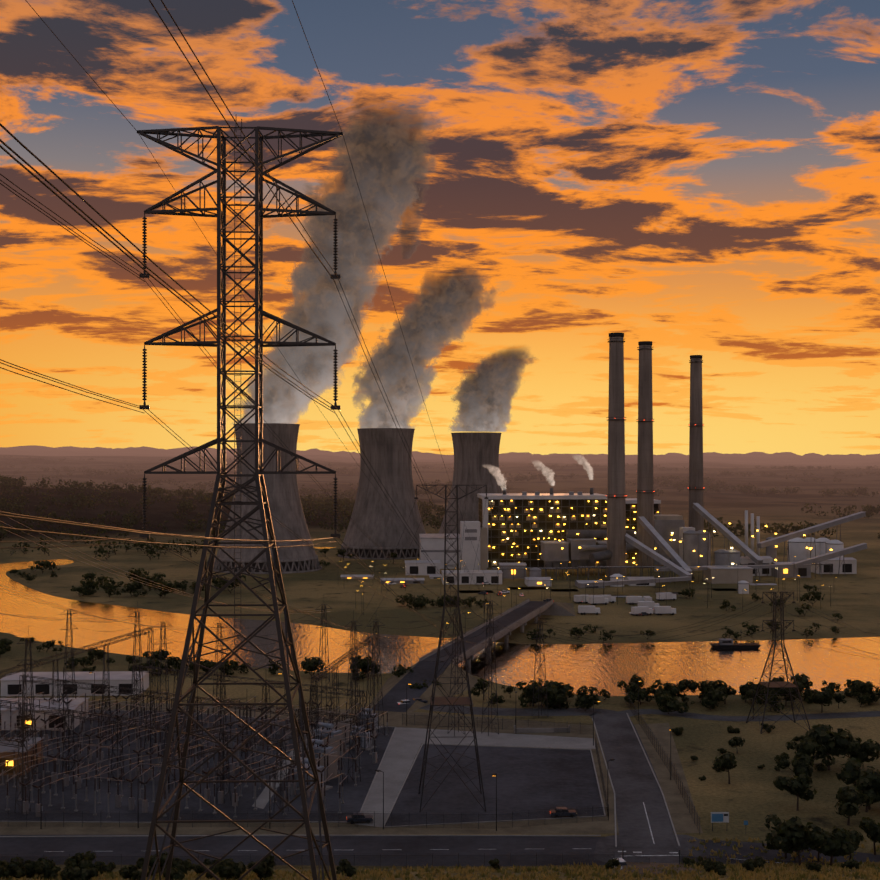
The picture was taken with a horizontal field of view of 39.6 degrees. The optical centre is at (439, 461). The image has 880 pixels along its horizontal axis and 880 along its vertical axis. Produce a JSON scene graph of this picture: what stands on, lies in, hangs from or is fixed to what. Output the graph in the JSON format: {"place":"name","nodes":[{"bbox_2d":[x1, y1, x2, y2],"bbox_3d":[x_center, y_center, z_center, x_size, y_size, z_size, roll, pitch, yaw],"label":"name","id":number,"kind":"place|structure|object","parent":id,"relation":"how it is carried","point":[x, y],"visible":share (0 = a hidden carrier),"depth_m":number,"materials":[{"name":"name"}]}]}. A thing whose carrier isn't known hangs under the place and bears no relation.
{"place":"outdoors","nodes":[
{"label":"outdoors","id":0,"kind":"place"},
{"bbox_2d":[314,547,334,548],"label":"river water","id":1,"kind":"structure","parent":0,"point":[323,547],"depth_m":870.64,"materials":[{"name":"orange liquid"}]},
{"bbox_2d":[0,445,879,879],"bbox_3d":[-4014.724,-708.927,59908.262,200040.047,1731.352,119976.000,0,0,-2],"label":"ground","id":2,"kind":"structure","parent":0,"point":[752,795],"depth_m":571.79,"materials":[{"name":"green plant"}]},
{"bbox_2d":[0,671,148,774],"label":"control buildings","id":3,"kind":"structure","parent":2,"relation":"on","point":[10,684],"depth_m":319.07,"materials":[{"name":"grey concrete"}]},
{"bbox_2d":[0,474,450,559],"bbox_3d":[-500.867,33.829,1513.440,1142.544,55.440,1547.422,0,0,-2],"label":"hill woods","id":4,"kind":"object","parent":2,"relation":"on","point":[184,506],"visible":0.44,"depth_m":1095.41,"materials":[{"name":"green plant"}]},
{"bbox_2d":[137,119,342,879],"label":"transmission tower","id":5,"kind":"structure","parent":2,"relation":"on","point":[266,525],"depth_m":86.23,"materials":[{"name":"grey metal"}]},
{"bbox_2d":[0,134,879,659],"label":"span wires","id":6,"kind":"object","parent":5,"relation":"attached to","point":[344,548],"visible":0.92,"depth_m":181.80,"materials":[{"name":"grey metal"}]},
{"bbox_2d":[0,0,341,547],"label":"conductors","id":7,"kind":"object","parent":6,"relation":"attached to","point":[28,517],"visible":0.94,"depth_m":48.78,"materials":[{"name":"grey"}]},
{"bbox_2d":[213,423,321,573],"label":"cooling tower","id":8,"kind":"structure","parent":2,"relation":"on","point":[284,501],"depth_m":679.53,"materials":[{"name":"concrete"}]},
{"bbox_2d":[0,599,547,813],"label":"substation structures","id":9,"kind":"object","parent":2,"relation":"on","point":[316,678],"visible":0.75,"depth_m":272.96,"materials":[{"name":"grey metal"}]},
{"bbox_2d":[0,701,702,834],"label":"grass verge","id":10,"kind":"structure","parent":2,"relation":"on","point":[682,817],"depth_m":208.65,"materials":[{"name":"green plant"}]},
{"bbox_2d":[0,710,393,821],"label":"substation yard","id":11,"kind":"structure","parent":10,"relation":"on","point":[354,797],"depth_m":231.17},
{"bbox_2d":[0,688,388,818],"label":"substation equipment","id":12,"kind":"object","parent":11,"relation":"on","point":[330,747],"visible":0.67,"depth_m":241.85,"materials":[{"name":"grey metal"}]},
{"bbox_2d":[252,727,313,808],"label":"path","id":13,"kind":"structure","parent":11,"relation":"on","point":[262,800],"depth_m":228.34,"materials":[{"name":"concrete"}]},
{"bbox_2d":[0,694,834,868],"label":"fences","id":14,"kind":"object","parent":10,"relation":"on","point":[512,813],"visible":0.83,"depth_m":204.56,"materials":[{"name":"grey metal"}]},
{"bbox_2d":[355,727,595,826],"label":"concrete lane","id":15,"kind":"structure","parent":10,"relation":"on","point":[401,753],"depth_m":263.71,"materials":[{"name":"grey concrete"}]},
{"bbox_2d":[385,744,603,825],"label":"parking lot","id":16,"kind":"structure","parent":10,"relation":"on","point":[534,780],"depth_m":230.46,"materials":[{"name":"grey asphalt"}]},
{"bbox_2d":[414,485,487,811],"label":"terminal tower","id":17,"kind":"structure","parent":16,"relation":"on","point":[448,700],"depth_m":218.43,"materials":[{"name":"grey metal"}]},
{"bbox_2d":[338,428,425,559],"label":"cooling tower","id":18,"kind":"structure","parent":2,"relation":"on","point":[376,528],"depth_m":778.01,"materials":[{"name":"concrete"}]},
{"bbox_2d":[0,710,779,862],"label":"kerbs and markings","id":19,"kind":"structure","parent":2,"relation":"on","point":[535,730],"depth_m":207.93,"materials":[{"name":"paint"}]},
{"bbox_2d":[33,672,756,830],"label":"street lamps","id":20,"kind":"object","parent":2,"relation":"on","point":[670,729],"visible":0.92,"depth_m":211.14,"materials":[{"name":"grey metal"}]},
{"bbox_2d":[9,548,842,640],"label":"bank trees","id":21,"kind":"object","parent":2,"relation":"on","point":[134,586],"visible":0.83,"depth_m":549.33,"materials":[{"name":"green plant"}]},
{"bbox_2d":[0,851,859,879],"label":"slope bushes","id":22,"kind":"object","parent":2,"relation":"on","point":[80,866],"visible":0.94,"depth_m":160.81,"materials":[{"name":"green plant"}]},
{"bbox_2d":[0,637,879,713],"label":"bank trees","id":23,"kind":"object","parent":2,"relation":"on","point":[559,694],"visible":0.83,"depth_m":310.42,"materials":[{"name":"green plant"}]},
{"bbox_2d":[0,837,879,879],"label":"slope grass","id":24,"kind":"structure","parent":2,"relation":"on","point":[780,871],"depth_m":160.10,"materials":[{"name":"green plant"}]},
{"bbox_2d":[0,456,879,538],"bbox_3d":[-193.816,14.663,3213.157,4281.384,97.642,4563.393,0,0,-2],"label":"distant trees","id":25,"kind":"object","parent":2,"relation":"on","point":[868,510],"visible":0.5,"depth_m":2385.52,"materials":[{"name":"green plant"}]},
{"bbox_2d":[438,432,501,533],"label":"cooling tower","id":26,"kind":"structure","parent":2,"relation":"on","point":[476,458],"depth_m":892.29,"materials":[{"name":"concrete"}]},
{"bbox_2d":[368,588,575,712],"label":"road bridge","id":27,"kind":"structure","parent":2,"relation":"on","point":[394,689],"depth_m":343.23,"materials":[{"name":"concrete"}]},
{"bbox_2d":[346,581,675,868],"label":"vehicles","id":28,"kind":"object","parent":2,"relation":"on","point":[647,605],"visible":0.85,"depth_m":488.36,"materials":[{"name":"white paint"}]},
{"bbox_2d":[341,488,866,611],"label":"power station buildings","id":29,"kind":"structure","parent":2,"relation":"on","point":[535,533],"depth_m":689.38,"materials":[{"name":"grey metal"}]},
{"bbox_2d":[606,332,626,578],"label":"stack","id":30,"kind":"object","parent":2,"relation":"on","point":[616,520],"visible":1,"depth_m":638.09,"materials":[{"name":"concrete"}]},
{"bbox_2d":[636,341,654,565],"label":"stack","id":31,"kind":"object","parent":2,"relation":"on","point":[645,491],"visible":1,"depth_m":704.06,"materials":[{"name":"concrete"}]},
{"bbox_2d":[594,834,708,863],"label":"junction apron","id":32,"kind":"object","parent":2,"relation":"on","point":[644,844],"visible":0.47,"depth_m":193.98,"materials":[{"name":"grey asphalt"}]},
{"bbox_2d":[622,862,701,873],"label":"hedge","id":33,"kind":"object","parent":2,"relation":"on","point":[640,866],"depth_m":175.39,"materials":[{"name":"green plant"}]},
{"bbox_2d":[688,355,703,531],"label":"stack","id":34,"kind":"object","parent":2,"relation":"on","point":[695,517],"visible":0.94,"depth_m":795.83,"materials":[{"name":"concrete"}]},
{"bbox_2d":[711,812,747,830],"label":"site sign","id":35,"kind":"object","parent":2,"relation":"on","point":[718,817],"visible":1,"depth_m":202.56,"materials":[{"name":"blue"}]},
{"bbox_2d":[672,679,879,865],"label":"hillside trees","id":36,"kind":"object","parent":2,"relation":"on","point":[792,834],"visible":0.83,"depth_m":216.28,"materials":[{"name":"green plant"}]},
{"bbox_2d":[746,591,810,733],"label":"transmission tower","id":37,"kind":"structure","parent":2,"relation":"on","point":[781,685],"depth_m":280.38,"materials":[{"name":"grey metal"}]},
{"bbox_2d":[0,559,879,695],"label":"river water","id":38,"kind":"structure","parent":0,"point":[607,669],"depth_m":396.20,"materials":[{"name":"orange liquid"}]},
{"bbox_2d":[709,632,760,648],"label":"work boat","id":39,"kind":"object","parent":38,"relation":"on","point":[726,644],"visible":0.9,"depth_m":400.59,"materials":[{"name":"grey metal"}]},
{"bbox_2d":[0,704,879,865],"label":"roads","id":40,"kind":"structure","parent":0,"point":[634,783],"depth_m":196.05,"materials":[{"name":"grey asphalt"}]},
{"bbox_2d":[0,0,879,455],"label":"sky","id":41,"kind":"structure","parent":0,"point":[539,181],"materials":[{"name":"orange"}]}
]}

